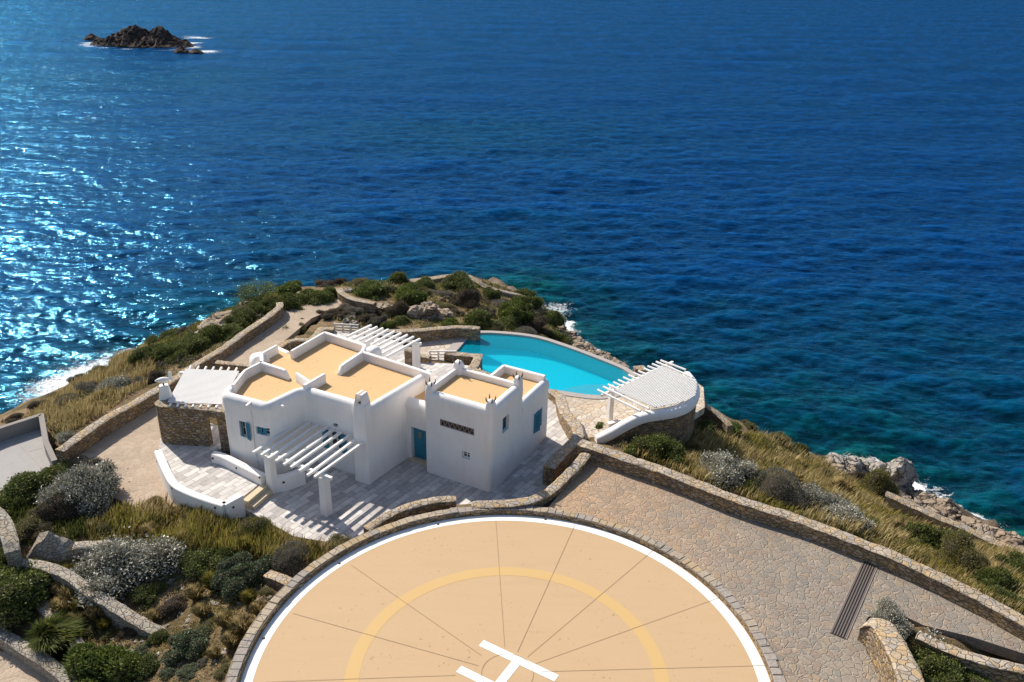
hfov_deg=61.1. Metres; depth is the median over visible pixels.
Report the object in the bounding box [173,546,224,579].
shrub
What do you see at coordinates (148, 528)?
grass tuft
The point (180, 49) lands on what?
sea rock
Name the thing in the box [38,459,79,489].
shrub
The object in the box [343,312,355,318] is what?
boulder
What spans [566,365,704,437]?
pool deck
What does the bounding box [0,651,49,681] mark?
road
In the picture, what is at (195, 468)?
patio
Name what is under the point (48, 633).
grass tuft
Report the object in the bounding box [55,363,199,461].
stone wall
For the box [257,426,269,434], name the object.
window
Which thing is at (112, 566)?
shrub
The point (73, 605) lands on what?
grass tuft
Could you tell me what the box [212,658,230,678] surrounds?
shrub
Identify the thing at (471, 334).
stone wall
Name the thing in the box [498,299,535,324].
shrub
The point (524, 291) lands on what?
shrub
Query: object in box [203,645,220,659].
grass tuft
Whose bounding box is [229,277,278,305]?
shrub
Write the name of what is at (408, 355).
stone wall
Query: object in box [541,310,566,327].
shrub
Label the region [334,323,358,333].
railing
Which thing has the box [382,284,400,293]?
shrub
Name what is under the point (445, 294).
shrub
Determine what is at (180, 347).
shrub
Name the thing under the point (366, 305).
stone wall
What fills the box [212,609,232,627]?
grass tuft
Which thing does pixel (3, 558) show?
shrub
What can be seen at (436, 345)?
pool deck
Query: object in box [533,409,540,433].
window
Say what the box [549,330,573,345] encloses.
shrub
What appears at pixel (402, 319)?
shrub
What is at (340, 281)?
shrub
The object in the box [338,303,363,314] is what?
shrub
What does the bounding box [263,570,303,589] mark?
garden wall
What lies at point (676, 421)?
pool pergola
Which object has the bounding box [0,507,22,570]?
garden wall
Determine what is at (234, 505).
white wall
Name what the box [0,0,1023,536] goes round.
sea
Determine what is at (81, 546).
garden wall
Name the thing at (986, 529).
boulder
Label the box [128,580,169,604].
shrub
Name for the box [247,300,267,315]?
shrub
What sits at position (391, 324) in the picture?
shrub
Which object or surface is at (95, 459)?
shrub
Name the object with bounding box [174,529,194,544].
grass tuft
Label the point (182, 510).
shrub
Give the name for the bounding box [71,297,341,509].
path
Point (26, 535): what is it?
shrub
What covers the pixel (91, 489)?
shrub
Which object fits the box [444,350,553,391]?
stone wall
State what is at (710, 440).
tall grass
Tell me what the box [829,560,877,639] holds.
drain grate
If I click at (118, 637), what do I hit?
scrub
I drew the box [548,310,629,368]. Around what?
shore rubble
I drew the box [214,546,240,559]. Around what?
shrub
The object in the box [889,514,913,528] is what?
grass tuft
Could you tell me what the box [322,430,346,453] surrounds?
window
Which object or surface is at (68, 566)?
grass tuft
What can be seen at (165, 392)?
chimney
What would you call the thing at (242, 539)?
grass tuft
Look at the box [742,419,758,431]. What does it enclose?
shrub
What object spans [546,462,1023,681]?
paved yard
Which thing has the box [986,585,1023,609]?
shrub
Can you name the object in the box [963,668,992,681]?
shrub
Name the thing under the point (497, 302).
shrub
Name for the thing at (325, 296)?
shrub
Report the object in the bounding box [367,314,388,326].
shrub
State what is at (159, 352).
shrub
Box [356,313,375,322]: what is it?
shrub
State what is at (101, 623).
grass tuft
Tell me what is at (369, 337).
pergola
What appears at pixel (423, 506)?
stone wall
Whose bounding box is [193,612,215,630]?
shrub
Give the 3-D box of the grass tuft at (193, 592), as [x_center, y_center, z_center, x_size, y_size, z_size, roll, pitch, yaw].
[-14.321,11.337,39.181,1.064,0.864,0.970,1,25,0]
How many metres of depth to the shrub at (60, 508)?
44.27 m
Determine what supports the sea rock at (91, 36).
in the sea
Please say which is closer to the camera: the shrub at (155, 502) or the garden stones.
the garden stones
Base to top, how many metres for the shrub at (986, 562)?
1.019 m
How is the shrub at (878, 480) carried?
on the ground at (204, 675)
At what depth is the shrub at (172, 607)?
38.73 m
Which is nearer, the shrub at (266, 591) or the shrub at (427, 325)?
the shrub at (266, 591)
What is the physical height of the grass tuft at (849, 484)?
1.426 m
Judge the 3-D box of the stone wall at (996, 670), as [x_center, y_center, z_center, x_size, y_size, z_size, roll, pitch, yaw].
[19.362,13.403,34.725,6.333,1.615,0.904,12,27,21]
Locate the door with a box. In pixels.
[414,428,426,459]
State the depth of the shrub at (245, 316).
69.09 m
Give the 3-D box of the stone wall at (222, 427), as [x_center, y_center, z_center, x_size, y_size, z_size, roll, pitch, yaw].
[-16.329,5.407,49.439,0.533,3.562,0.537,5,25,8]
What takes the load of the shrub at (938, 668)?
on the ground at (204, 675)
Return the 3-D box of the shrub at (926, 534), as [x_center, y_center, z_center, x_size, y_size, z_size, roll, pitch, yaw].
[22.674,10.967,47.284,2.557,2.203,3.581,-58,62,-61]
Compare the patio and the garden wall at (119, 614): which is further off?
the patio
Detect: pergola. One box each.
[168,365,239,407]
[252,421,363,516]
[346,324,421,368]
[595,360,699,446]
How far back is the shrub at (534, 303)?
85.58 m
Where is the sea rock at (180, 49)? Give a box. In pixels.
[174,46,203,53]
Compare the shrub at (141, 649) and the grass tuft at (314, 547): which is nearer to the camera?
the shrub at (141, 649)
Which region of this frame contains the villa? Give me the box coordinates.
[222,331,548,491]
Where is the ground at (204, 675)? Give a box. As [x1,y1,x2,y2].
[0,277,1023,681]
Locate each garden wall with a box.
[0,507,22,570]
[0,627,77,681]
[16,558,164,636]
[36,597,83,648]
[72,540,178,558]
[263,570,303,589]
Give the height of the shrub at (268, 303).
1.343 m
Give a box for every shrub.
[0,470,52,505]
[0,494,34,515]
[0,506,57,546]
[0,547,7,565]
[0,557,52,631]
[3,412,24,423]
[20,518,57,542]
[26,400,46,409]
[33,457,129,517]
[33,490,83,521]
[36,479,58,503]
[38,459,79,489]
[41,392,59,399]
[52,392,79,406]
[55,430,74,444]
[58,639,144,681]
[62,455,101,470]
[66,373,84,382]
[68,526,190,608]
[74,381,97,397]
[80,624,98,638]
[87,364,107,373]
[95,373,133,392]
[95,519,114,535]
[100,627,119,640]
[118,627,137,636]
[124,342,168,364]
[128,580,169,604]
[129,642,149,656]
[130,376,151,385]
[131,651,159,681]
[143,334,161,344]
[144,369,165,382]
[145,628,168,644]
[146,495,163,511]
[151,344,174,361]
[157,327,179,339]
[157,593,187,618]
[158,665,177,680]
[160,626,210,668]
[164,339,193,364]
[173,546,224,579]
[175,326,191,334]
[175,662,199,681]
[177,506,194,519]
[180,332,211,354]
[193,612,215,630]
[196,323,223,345]
[197,657,208,666]
[210,550,275,603]
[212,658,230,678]
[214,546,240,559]
[218,323,243,340]
[222,306,257,328]
[229,277,278,305]
[232,514,274,538]
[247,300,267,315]
[255,297,275,310]
[257,586,274,596]
[262,295,279,300]
[271,539,313,576]
[274,280,302,296]
[274,291,300,310]
[293,291,320,306]
[296,288,334,304]
[297,322,306,335]
[313,279,338,286]
[315,309,324,321]
[319,533,351,553]
[320,307,349,319]
[322,285,336,296]
[331,278,348,284]
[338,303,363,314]
[342,277,367,285]
[350,279,385,300]
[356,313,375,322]
[366,307,382,314]
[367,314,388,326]
[378,320,397,329]
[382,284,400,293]
[383,299,409,317]
[387,271,410,284]
[393,315,411,325]
[394,281,427,305]
[415,276,434,289]
[418,286,432,296]
[420,323,436,327]
[429,289,454,298]
[438,303,457,307]
[440,317,459,325]
[441,269,476,291]
[448,288,480,308]
[450,308,465,315]
[460,308,496,326]
[472,306,496,317]
[480,320,497,330]
[482,286,501,301]
[486,321,504,330]
[487,298,503,307]
[497,314,518,328]
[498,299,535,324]
[510,287,538,296]
[511,293,544,310]
[515,326,537,334]
[519,314,548,334]
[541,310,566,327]
[541,326,554,336]
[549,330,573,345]
[592,421,605,429]
[619,434,642,445]
[622,444,643,457]
[630,432,686,467]
[685,448,705,460]
[696,419,716,435]
[697,448,760,491]
[724,421,743,436]
[740,468,767,493]
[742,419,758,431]
[752,465,803,508]
[767,431,791,447]
[790,442,812,458]
[790,479,851,512]
[811,467,835,480]
[815,497,875,533]
[848,470,867,484]
[859,465,899,496]
[862,511,880,525]
[867,594,913,638]
[900,518,953,553]
[903,628,927,652]
[910,651,917,661]
[916,645,966,681]
[934,527,983,572]
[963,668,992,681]
[970,566,1022,594]
[974,552,990,568]
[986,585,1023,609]
[993,550,1023,574]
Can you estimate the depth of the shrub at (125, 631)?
38.18 m
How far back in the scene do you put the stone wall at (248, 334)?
64.27 m
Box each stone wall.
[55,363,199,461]
[154,399,212,446]
[194,302,283,369]
[215,360,249,372]
[215,407,230,455]
[278,338,308,350]
[309,327,334,339]
[336,288,376,312]
[356,325,480,350]
[362,496,455,532]
[404,347,411,365]
[409,274,543,313]
[420,353,431,362]
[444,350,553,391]
[471,453,590,508]
[543,390,583,485]
[577,439,1023,640]
[633,365,645,373]
[701,402,732,436]
[857,618,923,681]
[883,491,1023,552]
[913,631,1023,681]
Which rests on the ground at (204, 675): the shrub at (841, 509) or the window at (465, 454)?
the shrub at (841, 509)
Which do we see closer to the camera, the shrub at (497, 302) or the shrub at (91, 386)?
the shrub at (91, 386)
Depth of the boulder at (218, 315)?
71.40 m
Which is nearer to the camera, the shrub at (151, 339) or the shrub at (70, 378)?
the shrub at (70, 378)
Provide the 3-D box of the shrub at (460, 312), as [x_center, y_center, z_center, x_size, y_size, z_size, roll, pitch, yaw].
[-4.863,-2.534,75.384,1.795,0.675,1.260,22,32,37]
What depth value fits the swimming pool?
65.80 m
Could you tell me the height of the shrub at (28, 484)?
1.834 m
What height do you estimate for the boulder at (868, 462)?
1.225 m
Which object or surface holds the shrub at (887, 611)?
on the ground at (204, 675)
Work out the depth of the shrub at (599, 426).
55.30 m
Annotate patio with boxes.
[159,423,258,500]
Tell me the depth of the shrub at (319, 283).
82.49 m
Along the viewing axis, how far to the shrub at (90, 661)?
35.80 m
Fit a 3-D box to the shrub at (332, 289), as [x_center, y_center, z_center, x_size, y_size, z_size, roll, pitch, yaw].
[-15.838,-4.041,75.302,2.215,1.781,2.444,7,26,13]
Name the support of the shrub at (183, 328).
on the ground at (204, 675)
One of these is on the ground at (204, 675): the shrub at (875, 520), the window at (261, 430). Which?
the shrub at (875, 520)
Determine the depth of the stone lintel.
48.71 m
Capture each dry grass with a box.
[10,292,280,420]
[52,557,269,681]
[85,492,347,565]
[330,277,554,336]
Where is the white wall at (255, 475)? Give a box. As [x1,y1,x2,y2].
[211,451,265,485]
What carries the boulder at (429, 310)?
on the ground at (204, 675)
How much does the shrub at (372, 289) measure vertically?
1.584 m
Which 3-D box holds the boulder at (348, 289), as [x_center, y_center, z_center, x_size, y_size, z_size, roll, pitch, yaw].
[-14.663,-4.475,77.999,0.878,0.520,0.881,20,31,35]
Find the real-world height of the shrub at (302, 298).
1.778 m
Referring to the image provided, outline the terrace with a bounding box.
[245,332,568,542]
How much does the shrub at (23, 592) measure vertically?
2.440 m
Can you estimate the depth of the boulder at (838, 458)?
67.67 m
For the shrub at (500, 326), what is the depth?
70.82 m
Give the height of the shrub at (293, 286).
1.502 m
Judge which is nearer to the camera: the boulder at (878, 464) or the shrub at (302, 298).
the boulder at (878, 464)
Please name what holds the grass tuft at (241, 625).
on the ground at (204, 675)
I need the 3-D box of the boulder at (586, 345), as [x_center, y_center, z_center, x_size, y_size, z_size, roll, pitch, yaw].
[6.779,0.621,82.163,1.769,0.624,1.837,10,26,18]
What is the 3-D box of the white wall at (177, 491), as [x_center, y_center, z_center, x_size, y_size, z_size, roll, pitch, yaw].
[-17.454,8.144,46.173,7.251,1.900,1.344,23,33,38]
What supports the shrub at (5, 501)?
on the ground at (204, 675)
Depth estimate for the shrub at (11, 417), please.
58.99 m
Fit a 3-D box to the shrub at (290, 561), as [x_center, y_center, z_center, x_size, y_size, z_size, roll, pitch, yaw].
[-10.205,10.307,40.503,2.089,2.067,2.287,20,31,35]
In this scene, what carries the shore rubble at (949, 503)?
on the ground at (204, 675)
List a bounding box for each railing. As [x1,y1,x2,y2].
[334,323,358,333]
[429,350,455,359]
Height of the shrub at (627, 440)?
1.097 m
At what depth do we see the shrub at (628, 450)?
49.33 m
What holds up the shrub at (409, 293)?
on the ground at (204, 675)
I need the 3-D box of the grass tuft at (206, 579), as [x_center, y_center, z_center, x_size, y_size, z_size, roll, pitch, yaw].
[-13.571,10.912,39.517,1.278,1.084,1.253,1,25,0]
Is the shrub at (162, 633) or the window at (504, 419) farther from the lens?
the window at (504, 419)
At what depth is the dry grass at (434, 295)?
78.19 m
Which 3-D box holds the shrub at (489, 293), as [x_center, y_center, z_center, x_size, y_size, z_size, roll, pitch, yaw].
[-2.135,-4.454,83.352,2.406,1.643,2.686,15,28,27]
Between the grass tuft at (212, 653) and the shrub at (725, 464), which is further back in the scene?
the shrub at (725, 464)
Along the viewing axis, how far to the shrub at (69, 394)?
58.42 m
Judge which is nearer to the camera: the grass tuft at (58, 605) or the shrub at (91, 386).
the grass tuft at (58, 605)
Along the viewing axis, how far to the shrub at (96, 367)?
65.42 m
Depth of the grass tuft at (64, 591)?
39.76 m
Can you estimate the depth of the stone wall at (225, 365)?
59.04 m
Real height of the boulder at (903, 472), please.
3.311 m
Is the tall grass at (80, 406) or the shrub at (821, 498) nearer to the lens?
the shrub at (821, 498)
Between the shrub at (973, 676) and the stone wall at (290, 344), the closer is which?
the shrub at (973, 676)
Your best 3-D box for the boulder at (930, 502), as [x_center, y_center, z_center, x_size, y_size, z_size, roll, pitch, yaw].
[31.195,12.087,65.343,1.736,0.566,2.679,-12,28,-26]
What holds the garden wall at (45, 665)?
on the ground at (204, 675)
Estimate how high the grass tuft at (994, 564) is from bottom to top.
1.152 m
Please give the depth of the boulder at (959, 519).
63.72 m
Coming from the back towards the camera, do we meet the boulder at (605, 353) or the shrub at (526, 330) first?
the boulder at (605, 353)
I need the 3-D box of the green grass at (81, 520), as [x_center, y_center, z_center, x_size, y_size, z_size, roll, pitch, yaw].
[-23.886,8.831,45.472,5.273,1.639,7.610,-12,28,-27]
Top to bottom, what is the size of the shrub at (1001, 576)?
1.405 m
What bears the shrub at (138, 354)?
on the ground at (204, 675)
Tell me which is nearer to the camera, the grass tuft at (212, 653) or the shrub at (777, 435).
the grass tuft at (212, 653)
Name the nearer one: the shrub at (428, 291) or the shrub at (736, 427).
the shrub at (736, 427)
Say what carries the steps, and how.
on the terrace
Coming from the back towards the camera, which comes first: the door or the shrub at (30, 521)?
the door
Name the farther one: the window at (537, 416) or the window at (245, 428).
the window at (537, 416)
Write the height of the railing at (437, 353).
0.860 m
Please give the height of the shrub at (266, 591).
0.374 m
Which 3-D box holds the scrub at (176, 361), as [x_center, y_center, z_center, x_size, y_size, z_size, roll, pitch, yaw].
[-26.061,0.719,65.824,9.716,3.740,28.831,10,26,19]
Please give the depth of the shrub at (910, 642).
35.86 m
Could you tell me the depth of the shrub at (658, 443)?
48.99 m
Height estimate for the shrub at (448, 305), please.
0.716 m
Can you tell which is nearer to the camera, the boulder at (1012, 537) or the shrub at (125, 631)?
the shrub at (125, 631)
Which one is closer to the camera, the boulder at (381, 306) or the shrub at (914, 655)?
the shrub at (914, 655)
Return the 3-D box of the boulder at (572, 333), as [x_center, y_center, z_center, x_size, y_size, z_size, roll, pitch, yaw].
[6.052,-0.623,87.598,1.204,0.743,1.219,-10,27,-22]
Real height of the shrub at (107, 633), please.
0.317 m
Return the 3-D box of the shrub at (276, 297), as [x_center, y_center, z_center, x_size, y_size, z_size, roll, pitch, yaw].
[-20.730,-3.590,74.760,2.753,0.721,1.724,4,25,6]
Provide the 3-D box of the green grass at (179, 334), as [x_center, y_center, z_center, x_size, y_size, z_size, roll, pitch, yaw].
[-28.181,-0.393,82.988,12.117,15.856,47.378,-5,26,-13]
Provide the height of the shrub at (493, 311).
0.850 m
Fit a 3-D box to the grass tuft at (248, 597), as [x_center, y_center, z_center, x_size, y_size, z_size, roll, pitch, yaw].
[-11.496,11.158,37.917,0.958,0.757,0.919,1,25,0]
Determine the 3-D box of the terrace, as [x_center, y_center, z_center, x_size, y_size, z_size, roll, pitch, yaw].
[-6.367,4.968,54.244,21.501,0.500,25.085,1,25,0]
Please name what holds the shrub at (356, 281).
on the ground at (204, 675)
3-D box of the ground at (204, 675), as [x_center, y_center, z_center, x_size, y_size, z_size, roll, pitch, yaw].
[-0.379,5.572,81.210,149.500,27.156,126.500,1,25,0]
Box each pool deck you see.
[407,339,481,369]
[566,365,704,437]
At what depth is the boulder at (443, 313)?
73.04 m
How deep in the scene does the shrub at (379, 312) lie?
72.61 m
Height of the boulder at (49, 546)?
1.672 m
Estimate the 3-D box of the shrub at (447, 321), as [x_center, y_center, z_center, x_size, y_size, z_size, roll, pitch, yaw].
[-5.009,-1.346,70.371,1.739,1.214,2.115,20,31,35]
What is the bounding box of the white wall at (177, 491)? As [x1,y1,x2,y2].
[154,449,225,517]
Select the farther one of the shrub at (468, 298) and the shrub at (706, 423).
the shrub at (468, 298)
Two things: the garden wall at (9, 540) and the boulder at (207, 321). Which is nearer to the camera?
the garden wall at (9, 540)
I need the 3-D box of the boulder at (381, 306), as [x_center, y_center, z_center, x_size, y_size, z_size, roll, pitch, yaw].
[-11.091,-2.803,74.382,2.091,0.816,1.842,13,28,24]
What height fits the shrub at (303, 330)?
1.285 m
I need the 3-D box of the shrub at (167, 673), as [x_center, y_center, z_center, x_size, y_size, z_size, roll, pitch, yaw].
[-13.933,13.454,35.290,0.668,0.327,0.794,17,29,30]
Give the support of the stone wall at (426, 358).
on the ground at (204, 675)
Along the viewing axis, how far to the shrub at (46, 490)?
46.35 m
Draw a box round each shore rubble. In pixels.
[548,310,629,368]
[825,457,1023,549]
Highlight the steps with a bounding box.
[244,483,272,509]
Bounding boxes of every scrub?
[12,500,121,553]
[29,293,268,440]
[47,561,277,681]
[93,508,239,550]
[316,274,558,331]
[613,432,1018,591]
[703,428,842,464]
[920,627,946,681]
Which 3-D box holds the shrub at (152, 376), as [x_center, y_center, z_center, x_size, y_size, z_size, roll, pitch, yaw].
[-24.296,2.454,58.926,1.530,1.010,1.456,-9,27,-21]
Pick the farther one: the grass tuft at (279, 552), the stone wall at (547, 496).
the stone wall at (547, 496)
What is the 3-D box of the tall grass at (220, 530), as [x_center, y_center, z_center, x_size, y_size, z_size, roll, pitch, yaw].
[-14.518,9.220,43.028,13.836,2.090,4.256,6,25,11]
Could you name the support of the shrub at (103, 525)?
on the ground at (204, 675)
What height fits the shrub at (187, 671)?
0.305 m
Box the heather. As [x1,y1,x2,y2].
[1,291,274,422]
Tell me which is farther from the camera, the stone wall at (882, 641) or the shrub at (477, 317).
the shrub at (477, 317)
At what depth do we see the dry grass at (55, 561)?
38.27 m
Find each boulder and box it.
[25,531,73,561]
[197,317,224,331]
[212,310,231,322]
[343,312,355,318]
[343,318,349,322]
[344,287,352,291]
[349,320,357,326]
[376,302,390,311]
[406,305,424,319]
[419,301,438,320]
[437,308,455,321]
[568,331,577,337]
[577,342,591,348]
[596,350,610,355]
[826,452,848,464]
[845,455,863,469]
[859,457,875,471]
[869,461,890,472]
[886,457,918,487]
[912,492,938,507]
[934,505,960,519]
[954,516,961,522]
[961,515,981,529]
[976,524,1004,534]
[995,531,1023,545]
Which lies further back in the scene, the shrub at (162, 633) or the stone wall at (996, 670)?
the shrub at (162, 633)
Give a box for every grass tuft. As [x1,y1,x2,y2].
[20,610,86,653]
[48,581,61,595]
[48,594,70,614]
[54,585,76,598]
[61,563,73,570]
[64,610,83,624]
[68,598,86,612]
[82,601,104,621]
[95,616,111,630]
[137,522,160,538]
[146,607,159,621]
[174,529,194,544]
[183,582,205,601]
[191,601,212,618]
[198,570,218,591]
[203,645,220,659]
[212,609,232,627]
[220,629,240,647]
[225,612,253,634]
[236,532,258,551]
[238,587,258,604]
[238,631,245,641]
[248,599,264,615]
[274,544,287,558]
[302,541,320,555]
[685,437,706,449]
[784,465,805,484]
[831,473,857,492]
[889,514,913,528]
[988,560,1016,573]
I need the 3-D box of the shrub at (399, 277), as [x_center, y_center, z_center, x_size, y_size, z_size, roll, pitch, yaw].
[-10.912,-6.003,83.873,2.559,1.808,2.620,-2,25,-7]
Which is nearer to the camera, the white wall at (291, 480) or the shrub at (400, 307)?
the white wall at (291, 480)
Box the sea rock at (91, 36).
[83,33,99,40]
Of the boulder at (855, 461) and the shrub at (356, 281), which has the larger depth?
the shrub at (356, 281)
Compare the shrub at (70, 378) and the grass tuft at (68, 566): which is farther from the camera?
the shrub at (70, 378)
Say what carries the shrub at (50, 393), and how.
on the ground at (204, 675)
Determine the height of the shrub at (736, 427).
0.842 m
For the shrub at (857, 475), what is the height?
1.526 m
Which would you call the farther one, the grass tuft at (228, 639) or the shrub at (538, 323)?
the shrub at (538, 323)
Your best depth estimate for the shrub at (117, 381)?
58.40 m
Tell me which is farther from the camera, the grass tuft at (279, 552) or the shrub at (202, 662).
the grass tuft at (279, 552)
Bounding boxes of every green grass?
[7,471,100,546]
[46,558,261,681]
[114,290,272,377]
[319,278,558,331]
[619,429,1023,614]
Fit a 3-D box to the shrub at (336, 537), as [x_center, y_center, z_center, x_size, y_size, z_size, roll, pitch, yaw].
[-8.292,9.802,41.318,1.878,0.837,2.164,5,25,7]
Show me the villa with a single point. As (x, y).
(459, 422)
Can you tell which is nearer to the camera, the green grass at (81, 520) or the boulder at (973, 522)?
the green grass at (81, 520)
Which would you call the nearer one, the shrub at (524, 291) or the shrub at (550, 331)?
the shrub at (550, 331)
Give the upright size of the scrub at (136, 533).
1.605 m
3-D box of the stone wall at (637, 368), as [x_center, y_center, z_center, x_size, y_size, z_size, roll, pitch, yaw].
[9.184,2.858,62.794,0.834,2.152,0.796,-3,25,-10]
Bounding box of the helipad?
[225,505,785,681]
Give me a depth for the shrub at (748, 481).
46.91 m
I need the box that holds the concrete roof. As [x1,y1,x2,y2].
[0,413,57,489]
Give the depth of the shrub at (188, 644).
35.84 m
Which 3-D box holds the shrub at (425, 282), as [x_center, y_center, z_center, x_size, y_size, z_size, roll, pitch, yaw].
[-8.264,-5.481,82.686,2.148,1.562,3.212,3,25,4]
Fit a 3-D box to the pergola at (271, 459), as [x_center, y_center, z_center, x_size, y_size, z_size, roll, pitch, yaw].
[-10.492,6.931,46.580,5.111,3.045,4.246,16,29,28]
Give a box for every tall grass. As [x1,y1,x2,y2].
[26,341,155,432]
[86,498,328,565]
[616,422,1023,611]
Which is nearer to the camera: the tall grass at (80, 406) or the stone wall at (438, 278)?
the tall grass at (80, 406)
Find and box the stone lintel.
[204,406,217,417]
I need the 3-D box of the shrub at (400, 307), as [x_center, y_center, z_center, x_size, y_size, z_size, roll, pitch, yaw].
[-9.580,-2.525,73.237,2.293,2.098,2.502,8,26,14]
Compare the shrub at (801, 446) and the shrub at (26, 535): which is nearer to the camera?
the shrub at (26, 535)
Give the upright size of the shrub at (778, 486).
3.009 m
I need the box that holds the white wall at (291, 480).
[273,468,305,492]
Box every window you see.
[240,421,250,440]
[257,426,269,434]
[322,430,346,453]
[463,451,469,457]
[502,417,505,429]
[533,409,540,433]
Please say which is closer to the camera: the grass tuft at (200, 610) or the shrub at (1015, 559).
the grass tuft at (200, 610)
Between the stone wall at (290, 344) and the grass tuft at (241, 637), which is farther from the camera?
the stone wall at (290, 344)
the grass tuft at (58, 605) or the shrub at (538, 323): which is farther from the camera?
the shrub at (538, 323)
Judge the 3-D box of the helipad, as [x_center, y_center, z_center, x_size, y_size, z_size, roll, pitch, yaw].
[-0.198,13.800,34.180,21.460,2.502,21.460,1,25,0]
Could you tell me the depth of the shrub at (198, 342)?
64.55 m
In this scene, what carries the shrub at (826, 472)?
on the ground at (204, 675)
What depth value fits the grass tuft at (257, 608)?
37.10 m
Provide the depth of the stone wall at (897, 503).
56.57 m
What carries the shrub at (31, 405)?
on the ground at (204, 675)
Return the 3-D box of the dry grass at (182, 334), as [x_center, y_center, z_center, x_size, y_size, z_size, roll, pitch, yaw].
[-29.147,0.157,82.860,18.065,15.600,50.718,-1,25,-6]
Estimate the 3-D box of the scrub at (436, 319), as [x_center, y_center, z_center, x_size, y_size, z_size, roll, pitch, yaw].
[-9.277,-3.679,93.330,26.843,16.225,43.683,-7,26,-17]
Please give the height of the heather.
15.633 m
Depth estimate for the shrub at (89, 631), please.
38.71 m
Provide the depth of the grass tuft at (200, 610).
37.77 m
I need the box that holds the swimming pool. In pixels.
[447,330,636,398]
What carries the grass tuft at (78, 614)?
on the ground at (204, 675)
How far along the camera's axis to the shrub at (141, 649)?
37.06 m
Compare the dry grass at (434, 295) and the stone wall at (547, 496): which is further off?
the dry grass at (434, 295)
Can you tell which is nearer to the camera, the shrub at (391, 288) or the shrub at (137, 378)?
the shrub at (137, 378)
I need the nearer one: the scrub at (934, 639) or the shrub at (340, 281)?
the scrub at (934, 639)
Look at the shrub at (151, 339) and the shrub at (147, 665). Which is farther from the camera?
the shrub at (151, 339)
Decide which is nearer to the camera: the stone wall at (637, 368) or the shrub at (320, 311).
the stone wall at (637, 368)
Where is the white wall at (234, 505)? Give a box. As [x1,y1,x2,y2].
[223,493,245,518]
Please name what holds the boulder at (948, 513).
on the ground at (204, 675)
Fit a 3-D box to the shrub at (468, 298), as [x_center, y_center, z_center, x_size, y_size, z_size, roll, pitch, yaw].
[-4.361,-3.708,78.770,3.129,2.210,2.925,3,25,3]
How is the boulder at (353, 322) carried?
on the ground at (204, 675)
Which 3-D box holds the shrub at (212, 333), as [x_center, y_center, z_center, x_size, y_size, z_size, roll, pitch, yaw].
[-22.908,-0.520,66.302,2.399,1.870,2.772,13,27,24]
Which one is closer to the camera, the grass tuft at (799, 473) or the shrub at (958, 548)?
the shrub at (958, 548)
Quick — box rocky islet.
[90,24,194,47]
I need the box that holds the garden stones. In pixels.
[45,569,272,681]
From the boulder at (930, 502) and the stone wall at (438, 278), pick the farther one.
the stone wall at (438, 278)
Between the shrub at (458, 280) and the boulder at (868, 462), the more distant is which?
the shrub at (458, 280)
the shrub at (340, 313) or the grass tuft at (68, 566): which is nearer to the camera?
the grass tuft at (68, 566)
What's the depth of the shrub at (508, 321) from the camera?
74.30 m
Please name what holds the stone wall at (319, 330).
on the ground at (204, 675)
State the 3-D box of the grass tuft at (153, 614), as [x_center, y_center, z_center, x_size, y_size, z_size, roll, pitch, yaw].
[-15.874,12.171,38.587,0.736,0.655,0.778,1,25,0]
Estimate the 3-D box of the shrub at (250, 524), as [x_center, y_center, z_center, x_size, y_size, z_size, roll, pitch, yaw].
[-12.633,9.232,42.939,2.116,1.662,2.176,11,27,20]
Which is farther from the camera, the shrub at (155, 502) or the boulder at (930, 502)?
the boulder at (930, 502)
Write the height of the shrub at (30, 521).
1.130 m
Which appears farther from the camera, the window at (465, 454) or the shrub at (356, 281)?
the shrub at (356, 281)
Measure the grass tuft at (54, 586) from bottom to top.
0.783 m
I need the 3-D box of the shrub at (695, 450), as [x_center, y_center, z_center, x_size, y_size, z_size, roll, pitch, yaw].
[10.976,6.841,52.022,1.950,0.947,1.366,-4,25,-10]
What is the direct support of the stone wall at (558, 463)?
on the ground at (204, 675)
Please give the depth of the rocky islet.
321.92 m
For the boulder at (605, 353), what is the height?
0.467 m
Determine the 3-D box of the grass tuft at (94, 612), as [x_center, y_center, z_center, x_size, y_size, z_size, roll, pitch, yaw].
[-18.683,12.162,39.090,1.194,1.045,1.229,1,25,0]
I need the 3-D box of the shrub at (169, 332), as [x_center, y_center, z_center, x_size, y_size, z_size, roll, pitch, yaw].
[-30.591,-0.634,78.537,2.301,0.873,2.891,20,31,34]
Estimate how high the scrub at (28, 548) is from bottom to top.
1.738 m
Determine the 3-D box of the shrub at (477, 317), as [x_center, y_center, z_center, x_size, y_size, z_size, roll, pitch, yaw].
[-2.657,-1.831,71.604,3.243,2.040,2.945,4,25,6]
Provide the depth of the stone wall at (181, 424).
49.27 m
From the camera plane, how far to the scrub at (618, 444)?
44.79 m
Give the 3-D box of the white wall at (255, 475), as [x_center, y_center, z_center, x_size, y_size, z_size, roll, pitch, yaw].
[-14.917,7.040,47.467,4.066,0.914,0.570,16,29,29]
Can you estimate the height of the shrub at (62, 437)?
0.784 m
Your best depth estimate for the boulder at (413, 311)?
72.44 m
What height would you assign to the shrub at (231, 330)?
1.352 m
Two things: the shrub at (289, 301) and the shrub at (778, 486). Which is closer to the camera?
the shrub at (778, 486)
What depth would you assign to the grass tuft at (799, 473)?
52.21 m

